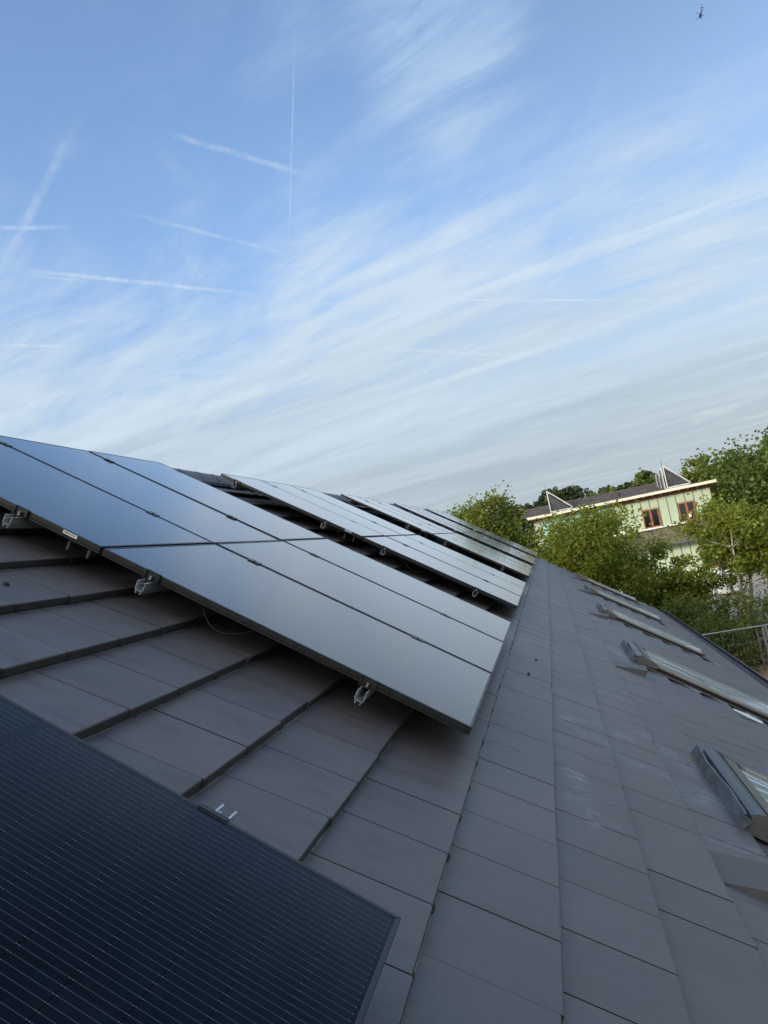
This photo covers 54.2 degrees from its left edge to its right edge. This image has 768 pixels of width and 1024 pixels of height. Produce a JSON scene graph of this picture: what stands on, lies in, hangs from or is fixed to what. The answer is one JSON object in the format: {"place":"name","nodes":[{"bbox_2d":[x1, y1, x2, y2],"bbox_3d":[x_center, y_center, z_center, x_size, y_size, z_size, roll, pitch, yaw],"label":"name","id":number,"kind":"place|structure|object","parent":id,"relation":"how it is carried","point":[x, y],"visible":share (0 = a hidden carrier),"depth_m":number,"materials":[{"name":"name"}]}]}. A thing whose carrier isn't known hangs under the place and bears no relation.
{"place":"outdoors","nodes":[
{"label":"outdoors","id":0,"kind":"place"},
{"bbox_2d":[0,0,767,537],"label":"sky","id":1,"kind":"structure","parent":0,"point":[423,254],"materials":[{"name":"blue"}]},
{"bbox_2d":[528,546,767,666],"bbox_3d":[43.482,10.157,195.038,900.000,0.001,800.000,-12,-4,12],"label":"ground","id":2,"kind":"structure","parent":0,"point":[742,574],"depth_m":52.56,"materials":[{"name":"green plant"}]},
{"bbox_2d":[0,468,767,1023],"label":"house","id":3,"kind":"structure","parent":2,"relation":"on","point":[564,832],"depth_m":2.69,"materials":[{"name":"tile"}]},
{"bbox_2d":[0,441,182,472],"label":"mounting rail","id":4,"kind":"object","parent":3,"relation":"attached to","point":[4,443],"visible":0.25,"depth_m":4.76,"materials":[{"name":"metal"}]},
{"bbox_2d":[2,505,285,527],"bbox_3d":[-1.367,0.059,5.089,0.226,0.158,3.576,24,4,12],"label":"mounting rail","id":5,"kind":"object","parent":3,"relation":"attached to","point":[17,517],"visible":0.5,"depth_m":3.39,"materials":[{"name":"metal"}]},
{"bbox_2d":[0,443,212,553],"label":"solar module","id":6,"kind":"object","parent":5,"relation":"attached to","point":[78,511],"visible":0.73,"depth_m":3.93,"materials":[{"name":"black glass"}]},
{"bbox_2d":[66,540,91,558],"bbox_3d":[-1.390,0.153,3.430,0.138,0.088,0.030,24,4,12],"label":"cable connector","id":7,"kind":"object","parent":6,"relation":"hanging from","point":[69,543],"visible":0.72,"depth_m":3.43,"materials":[{"name":"black plastic"}]},
{"bbox_2d":[0,435,279,543],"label":"solar module","id":8,"kind":"object","parent":5,"relation":"attached to","point":[168,505],"visible":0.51,"depth_m":5.08,"materials":[{"name":"black glass"}]},
{"bbox_2d":[88,451,324,540],"bbox_3d":[-1.436,-0.113,6.298,1.762,0.036,1.134,24,4,12],"label":"solar module","id":9,"kind":"object","parent":5,"relation":"attached to","point":[244,512],"visible":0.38,"depth_m":6.21,"materials":[{"name":"black glass"}]},
{"bbox_2d":[198,803,236,823],"bbox_3d":[-0.575,0.669,1.104,0.226,0.154,1.302,24,4,12],"label":"mounting rail","id":10,"kind":"object","parent":3,"relation":"attached to","point":[217,812],"visible":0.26,"depth_m":1.61,"materials":[{"name":"metal"}]},
{"bbox_2d":[0,694,400,1023],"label":"solar module","id":11,"kind":"object","parent":10,"relation":"attached to","point":[129,895],"visible":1,"depth_m":1.28,"materials":[{"name":"black glass"}]},
{"bbox_2d":[135,549,356,594],"bbox_3d":[-0.730,0.338,4.942,0.226,0.158,3.576,24,4,12],"label":"mounting rail","id":12,"kind":"object","parent":3,"relation":"attached to","point":[148,583],"visible":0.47,"depth_m":3.24,"materials":[{"name":"metal"}]},
{"bbox_2d":[232,479,305,494],"bbox_3d":[-1.354,-0.274,10.011,0.226,0.158,3.547,24,4,12],"label":"mounting rail","id":13,"kind":"object","parent":3,"relation":"attached to","point":[235,484],"visible":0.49,"depth_m":8.34,"materials":[{"name":"metal"}]},
{"bbox_2d":[261,480,401,535],"bbox_3d":[-0.665,-0.031,9.858,1.762,0.037,1.134,24,4,12],"label":"solar module","id":14,"kind":"object","parent":13,"relation":"attached to","point":[340,511],"visible":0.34,"depth_m":9.83,"materials":[{"name":"black glass"}]},
{"bbox_2d":[321,519,392,531],"bbox_3d":[-0.350,0.166,9.778,0.226,0.158,3.576,24,4,12],"label":"mounting rail","id":15,"kind":"object","parent":3,"relation":"attached to","point":[325,524],"visible":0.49,"depth_m":8.11,"materials":[{"name":"metal"}]},
{"bbox_2d":[221,473,384,538],"bbox_3d":[-0.910,-0.059,8.730,1.762,0.036,1.136,24,4,12],"label":"solar module","id":16,"kind":"object","parent":15,"relation":"attached to","point":[319,513],"visible":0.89,"depth_m":8.52,"materials":[{"name":"black glass"}]},
{"bbox_2d":[291,485,416,534],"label":"solar module","id":17,"kind":"object","parent":15,"relation":"attached to","point":[360,512],"visible":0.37,"depth_m":10.95,"materials":[{"name":"black glass"}]},
{"bbox_2d":[348,498,381,506],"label":"mounting rail","id":18,"kind":"object","parent":3,"relation":"attached to","point":[351,501],"visible":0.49,"depth_m":13.25,"materials":[{"name":"metal"}]},
{"bbox_2d":[372,499,454,532],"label":"solar module","id":19,"kind":"object","parent":18,"relation":"attached to","point":[415,516],"visible":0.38,"depth_m":15.84,"materials":[{"name":"black glass"}]},
{"bbox_2d":[379,541,435,556],"bbox_3d":[0.286,0.445,9.634,0.226,0.158,3.557,24,4,12],"label":"mounting rail","id":20,"kind":"object","parent":3,"relation":"attached to","point":[384,551],"visible":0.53,"depth_m":7.94,"materials":[{"name":"metal"}]},
{"bbox_2d":[386,535,523,595],"bbox_3d":[0.930,0.667,9.497,1.762,0.038,1.134,24,4,12],"label":"solar module","id":21,"kind":"object","parent":20,"relation":"attached to","point":[463,566],"visible":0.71,"depth_m":9.45,"materials":[{"name":"black glass"}]},
{"bbox_2d":[404,535,525,587],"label":"solar module","id":22,"kind":"object","parent":20,"relation":"attached to","point":[471,561],"visible":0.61,"depth_m":10.61,"materials":[{"name":"black glass"}]},
{"bbox_2d":[354,598,466,704],"bbox_3d":[0.210,0.750,4.723,0.226,0.158,3.577,24,4,12],"label":"mounting rail","id":23,"kind":"object","parent":3,"relation":"attached to","point":[367,688],"visible":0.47,"depth_m":3.03,"materials":[{"name":"metal"}]},
{"bbox_2d":[101,544,491,734],"bbox_3d":[-0.332,0.533,3.682,1.762,0.036,1.134,24,4,12],"label":"solar module","id":24,"kind":"object","parent":23,"relation":"attached to","point":[446,688],"visible":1,"depth_m":3.48,"materials":[{"name":"black glass"}]},
{"bbox_2d":[201,605,253,634],"bbox_3d":[-0.712,0.455,3.280,0.398,0.100,0.129,24,4,12],"label":"solar cable","id":25,"kind":"object","parent":24,"relation":"hanging from","point":[222,632],"visible":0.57,"depth_m":3.22,"materials":[{"name":"black rubber"}]},
{"bbox_2d":[216,541,503,676],"bbox_3d":[-0.085,0.560,4.808,1.762,0.035,1.134,24,4,12],"label":"solar module","id":26,"kind":"object","parent":23,"relation":"attached to","point":[460,640],"visible":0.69,"depth_m":4.70,"materials":[{"name":"black glass"}]},
{"bbox_2d":[284,539,511,641],"bbox_3d":[0.159,0.585,5.937,1.762,0.035,1.134,24,4,12],"label":"solar module","id":27,"kind":"object","parent":23,"relation":"attached to","point":[424,594],"visible":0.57,"depth_m":5.85,"materials":[{"name":"black glass"}]},
{"bbox_2d":[404,523,429,530],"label":"mounting rail","id":28,"kind":"object","parent":3,"relation":"attached to","point":[408,526],"visible":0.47,"depth_m":13.05,"materials":[{"name":"metal"}]},
{"bbox_2d":[340,494,440,534],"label":"solar module","id":29,"kind":"object","parent":28,"relation":"on","point":[392,515],"visible":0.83,"depth_m":13.32,"materials":[{"name":"black glass"}]},
{"bbox_2d":[359,497,447,533],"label":"solar module","id":30,"kind":"object","parent":28,"relation":"attached to","point":[406,516],"visible":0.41,"depth_m":14.71,"materials":[{"name":"black glass"}]},
{"bbox_2d":[440,538,461,546],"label":"mounting rail","id":31,"kind":"object","parent":3,"relation":"attached to","point":[446,543],"visible":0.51,"depth_m":12.89,"materials":[{"name":"metal"}]},
{"bbox_2d":[444,533,530,571],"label":"solar module","id":32,"kind":"object","parent":31,"relation":"attached to","point":[489,552],"visible":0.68,"depth_m":14.37,"materials":[{"name":"black glass"}]},
{"bbox_2d":[450,533,532,568],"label":"solar module","id":33,"kind":"object","parent":31,"relation":"attached to","point":[494,551],"visible":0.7,"depth_m":15.48,"materials":[{"name":"black glass"}]},
{"bbox_2d":[464,569,499,596],"bbox_3d":[1.229,0.858,9.425,0.226,0.158,3.547,24,4,12],"label":"mounting rail","id":34,"kind":"object","parent":3,"relation":"attached to","point":[476,591],"visible":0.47,"depth_m":7.73,"materials":[{"name":"metal"}]},
{"bbox_2d":[363,536,520,608],"bbox_3d":[0.686,0.643,8.370,1.762,0.037,1.134,24,4,12],"label":"solar module","id":35,"kind":"object","parent":34,"relation":"on","point":[457,575],"visible":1,"depth_m":8.16,"materials":[{"name":"black glass"}]},
{"bbox_2d":[576,574,641,605],"bbox_3d":[6.884,2.363,23.074,2.040,0.156,1.370,24,4,12],"label":"roof window","id":36,"kind":"structure","parent":3,"relation":"in","point":[627,597],"depth_m":22.63,"materials":[{"name":"grey metal"}]},
{"bbox_2d":[583,584,673,628],"bbox_3d":[5.930,2.287,18.369,2.184,0.149,1.370,24,4,12],"label":"roof window","id":37,"kind":"structure","parent":3,"relation":"in","point":[594,591],"depth_m":17.95,"materials":[{"name":"grey metal"}]},
{"bbox_2d":[596,603,717,664],"bbox_3d":[4.874,2.171,13.555,2.156,0.149,1.370,24,4,12],"label":"roof window","id":38,"kind":"structure","parent":3,"relation":"in","point":[626,620],"depth_m":13.16,"materials":[{"name":"grey metal"}]},
{"bbox_2d":[621,639,767,722],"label":"roof window","id":39,"kind":"structure","parent":3,"relation":"in","point":[736,699],"depth_m":8.47,"materials":[{"name":"grey metal"}]},
{"bbox_2d":[690,744,767,842],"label":"roof window","id":40,"kind":"structure","parent":3,"relation":"in","point":[744,793],"depth_m":4.20,"materials":[{"name":"grey metal"}]},
{"bbox_2d":[733,708,762,723],"bbox_3d":[3.795,2.126,7.814,0.300,0.014,0.110,24,9,19],"label":"film scrap","id":41,"kind":"object","parent":3,"relation":"on","point":[750,717],"visible":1,"depth_m":7.81,"materials":[{"name":"white plastic"}]},
{"bbox_2d":[443,480,557,562],"bbox_3d":[4.650,2.968,33.054,7.019,8.467,5.473,-12,-4,12],"label":"broadleaf tree","id":42,"kind":"object","parent":2,"relation":"on","point":[503,529],"visible":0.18,"depth_m":32.99,"materials":[{"name":"green plant"}]},
{"bbox_2d":[519,491,668,609],"bbox_3d":[8.956,2.822,31.991,5.800,6.927,6.694,-12,-4,12],"label":"broadleaf tree","id":43,"kind":"object","parent":2,"relation":"on","point":[586,545],"visible":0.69,"depth_m":30.74,"materials":[{"name":"green plant"}]},
{"bbox_2d":[584,485,622,504],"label":"background tree","id":44,"kind":"object","parent":2,"relation":"on","point":[608,490],"visible":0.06,"depth_m":82.37,"materials":[{"name":"green plant"}]},
{"bbox_2d":[466,455,765,551],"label":"woodland","id":45,"kind":"object","parent":2,"relation":"on","point":[572,492],"visible":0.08,"depth_m":168.68,"materials":[{"name":"green plant"}]},
{"bbox_2d":[521,479,742,592],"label":"timber building","id":46,"kind":"structure","parent":2,"relation":"on","point":[668,506],"depth_m":53.40,"materials":[{"name":"green wood"}]},
{"bbox_2d":[544,485,572,512],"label":"dormer window","id":47,"kind":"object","parent":46,"relation":"on","point":[554,504],"visible":0.91,"depth_m":55.19,"materials":[{"name":"white metal"}]},
{"bbox_2d":[641,508,662,529],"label":"window","id":48,"kind":"structure","parent":46,"relation":"in","point":[654,513],"depth_m":53.59,"materials":[{"name":"brown wood"}]},
{"bbox_2d":[654,460,689,489],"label":"dormer window","id":49,"kind":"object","parent":46,"relation":"on","point":[672,479],"visible":0.92,"depth_m":53.01,"materials":[{"name":"white metal"}]},
{"bbox_2d":[677,500,696,522],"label":"window","id":50,"kind":"structure","parent":46,"relation":"in","point":[684,507],"depth_m":52.94,"materials":[{"name":"brown wood"}]},
{"bbox_2d":[702,557,728,567],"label":"window","id":51,"kind":"structure","parent":46,"relation":"in","point":[726,560],"depth_m":52.10,"materials":[{"name":"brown wood"}]},
{"bbox_2d":[628,467,665,489],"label":"background tree","id":52,"kind":"object","parent":2,"relation":"on","point":[642,477],"visible":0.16,"depth_m":75.20,"materials":[{"name":"green plant"}]},
{"bbox_2d":[620,534,727,615],"bbox_3d":[12.351,3.277,32.150,4.357,4.732,3.887,-12,-4,12],"label":"broadleaf tree","id":53,"kind":"object","parent":2,"relation":"on","point":[679,582],"visible":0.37,"depth_m":31.30,"materials":[{"name":"green plant"}]},
{"bbox_2d":[656,590,719,638],"bbox_3d":[10.491,4.234,26.094,2.974,2.804,2.839,-12,-4,12],"label":"shrub","id":54,"kind":"object","parent":2,"relation":"on","point":[676,606],"visible":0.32,"depth_m":26.05,"materials":[{"name":"green plant"}]},
{"bbox_2d":[677,450,737,502],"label":"slender tree","id":55,"kind":"object","parent":2,"relation":"on","point":[694,476],"visible":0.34,"depth_m":68.15,"materials":[{"name":"green plant"}]},
{"bbox_2d":[667,492,767,619],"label":"broadleaf tree","id":56,"kind":"object","parent":2,"relation":"on","point":[737,531],"visible":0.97,"depth_m":30.11,"materials":[{"name":"green plant"}]},
{"bbox_2d":[684,580,755,634],"bbox_3d":[12.113,4.006,27.167,2.671,2.749,3.392,-9,-5,-34],"label":"shrub","id":57,"kind":"object","parent":2,"relation":"on","point":[725,602],"visible":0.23,"depth_m":26.91,"materials":[{"name":"green plant"}]},
{"bbox_2d":[680,608,764,673],"bbox_3d":[11.104,4.269,24.239,2.284,2.249,2.380,-12,-4,12],"label":"shrub","id":58,"kind":"object","parent":2,"relation":"on","point":[730,638],"visible":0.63,"depth_m":23.95,"materials":[{"name":"green plant"}]},
{"bbox_2d":[695,425,767,568],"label":"dark tree","id":59,"kind":"object","parent":2,"relation":"on","point":[758,471],"visible":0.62,"depth_m":53.30,"materials":[{"name":"green plant"}]},
{"bbox_2d":[701,624,767,677],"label":"wire fence","id":60,"kind":"object","parent":2,"relation":"on","point":[747,628],"visible":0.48,"depth_m":20.91,"materials":[{"name":"grey metal"}]},
{"bbox_2d":[723,608,767,667],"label":"shrub","id":61,"kind":"object","parent":2,"relation":"on","point":[753,621],"visible":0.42,"depth_m":25.04,"materials":[{"name":"green plant"}]},
{"bbox_2d":[727,583,767,651],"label":"shrub","id":62,"kind":"object","parent":2,"relation":"on","point":[764,605],"visible":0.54,"depth_m":26.11,"materials":[{"name":"green plant"}]},
{"bbox_2d":[750,529,767,587],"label":"broadleaf tree","id":63,"kind":"object","parent":2,"relation":"on","point":[765,570],"visible":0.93,"depth_m":29.29,"materials":[{"name":"green plant"}]},
{"bbox_2d":[750,664,767,678],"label":"sand patch","id":64,"kind":"object","parent":2,"relation":"on","point":[764,673],"visible":0.06,"depth_m":24.04,"materials":[{"name":"brown sand"}]},
{"bbox_2d":[756,629,767,670],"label":"slat trellis","id":65,"kind":"object","parent":64,"relation":"on","point":[759,639],"visible":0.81,"depth_m":23.95,"materials":[{"name":"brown wood"}]},
{"bbox_2d":[759,506,767,569],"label":"dark tree","id":66,"kind":"object","parent":2,"relation":"on","point":[766,514],"visible":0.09,"depth_m":49.58,"materials":[{"name":"green plant"}]},
{"bbox_2d":[714,570,739,596],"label":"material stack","id":67,"kind":"object","parent":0,"point":[724,590],"visible":0.37,"depth_m":42.99,"materials":[{"name":"white"}]},
{"bbox_2d":[708,571,767,627],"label":"yard paving","id":68,"kind":"structure","parent":0,"point":[761,585],"depth_m":43.22,"materials":[{"name":"grey concrete"}]},
{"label":"mounting rail","id":69,"kind":"object","parent":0,"visible":0},
{"bbox_2d":[432,534,529,577],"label":"solar module","id":70,"kind":"object","parent":69,"relation":"attached to","point":[486,556],"visible":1,"depth_m":12.96,"materials":[{"name":"black glass"}]},
{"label":"mounting rail","id":71,"kind":"object","parent":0,"visible":0},
{"bbox_2d":[462,533,533,564],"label":"solar module","id":72,"kind":"object","parent":71,"relation":"attached to","point":[506,551],"visible":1,"depth_m":17.46,"materials":[{"name":"black glass"}]},
{"bbox_2d":[470,532,534,560],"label":"solar module","id":73,"kind":"object","parent":71,"relation":"attached to","point":[504,547],"visible":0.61,"depth_m":18.93,"materials":[{"name":"black glass"}]},
{"bbox_2d":[472,532,535,558],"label":"solar module","id":74,"kind":"object","parent":71,"relation":"on","point":[504,545],"visible":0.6,"depth_m":20.07,"materials":[{"name":"black glass"}]},
{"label":"mounting rail","id":75,"kind":"object","parent":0,"visible":0},
{"bbox_2d":[393,503,466,533],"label":"solar module","id":76,"kind":"object","parent":75,"relation":"attached to","point":[431,518],"visible":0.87,"depth_m":17.82,"materials":[{"name":"black glass"}]},
{"bbox_2d":[405,505,469,532],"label":"solar module","id":77,"kind":"object","parent":75,"relation":"attached to","point":[444,521],"visible":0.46,"depth_m":19.27,"materials":[{"name":"black glass"}]},
{"bbox_2d":[412,506,474,531],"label":"solar module","id":78,"kind":"object","parent":75,"relation":"attached to","point":[443,519],"visible":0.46,"depth_m":20.42,"materials":[{"name":"black glass"}]},
{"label":"mounting rail","id":79,"kind":"object","parent":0,"visible":0},
{"bbox_2d":[480,532,536,556],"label":"solar module","id":80,"kind":"object","parent":79,"relation":"attached to","point":[509,544],"visible":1,"depth_m":22.12,"materials":[{"name":"black glass"}]},
{"bbox_2d":[485,532,536,554],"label":"solar module","id":81,"kind":"object","parent":79,"relation":"attached to","point":[511,543],"visible":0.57,"depth_m":23.64,"materials":[{"name":"black glass"}]},
{"bbox_2d":[488,532,537,553],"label":"solar module","id":82,"kind":"object","parent":79,"relation":"attached to","point":[513,542],"visible":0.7,"depth_m":24.76,"materials":[{"name":"black glass"}]},
{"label":"mounting rail","id":83,"kind":"object","parent":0,"visible":0},
{"bbox_2d":[425,509,482,532],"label":"solar module","id":84,"kind":"object","parent":83,"relation":"attached to","point":[456,521],"visible":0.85,"depth_m":22.49,"materials":[{"name":"black glass"}]},
{"bbox_2d":[434,510,485,531],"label":"solar module","id":85,"kind":"object","parent":83,"relation":"attached to","point":[460,521],"visible":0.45,"depth_m":24.03,"materials":[{"name":"black glass"}]},
{"bbox_2d":[437,510,488,531],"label":"solar module","id":86,"kind":"object","parent":83,"relation":"attached to","point":[463,521],"visible":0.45,"depth_m":25.15,"materials":[{"name":"black glass"}]}
]}

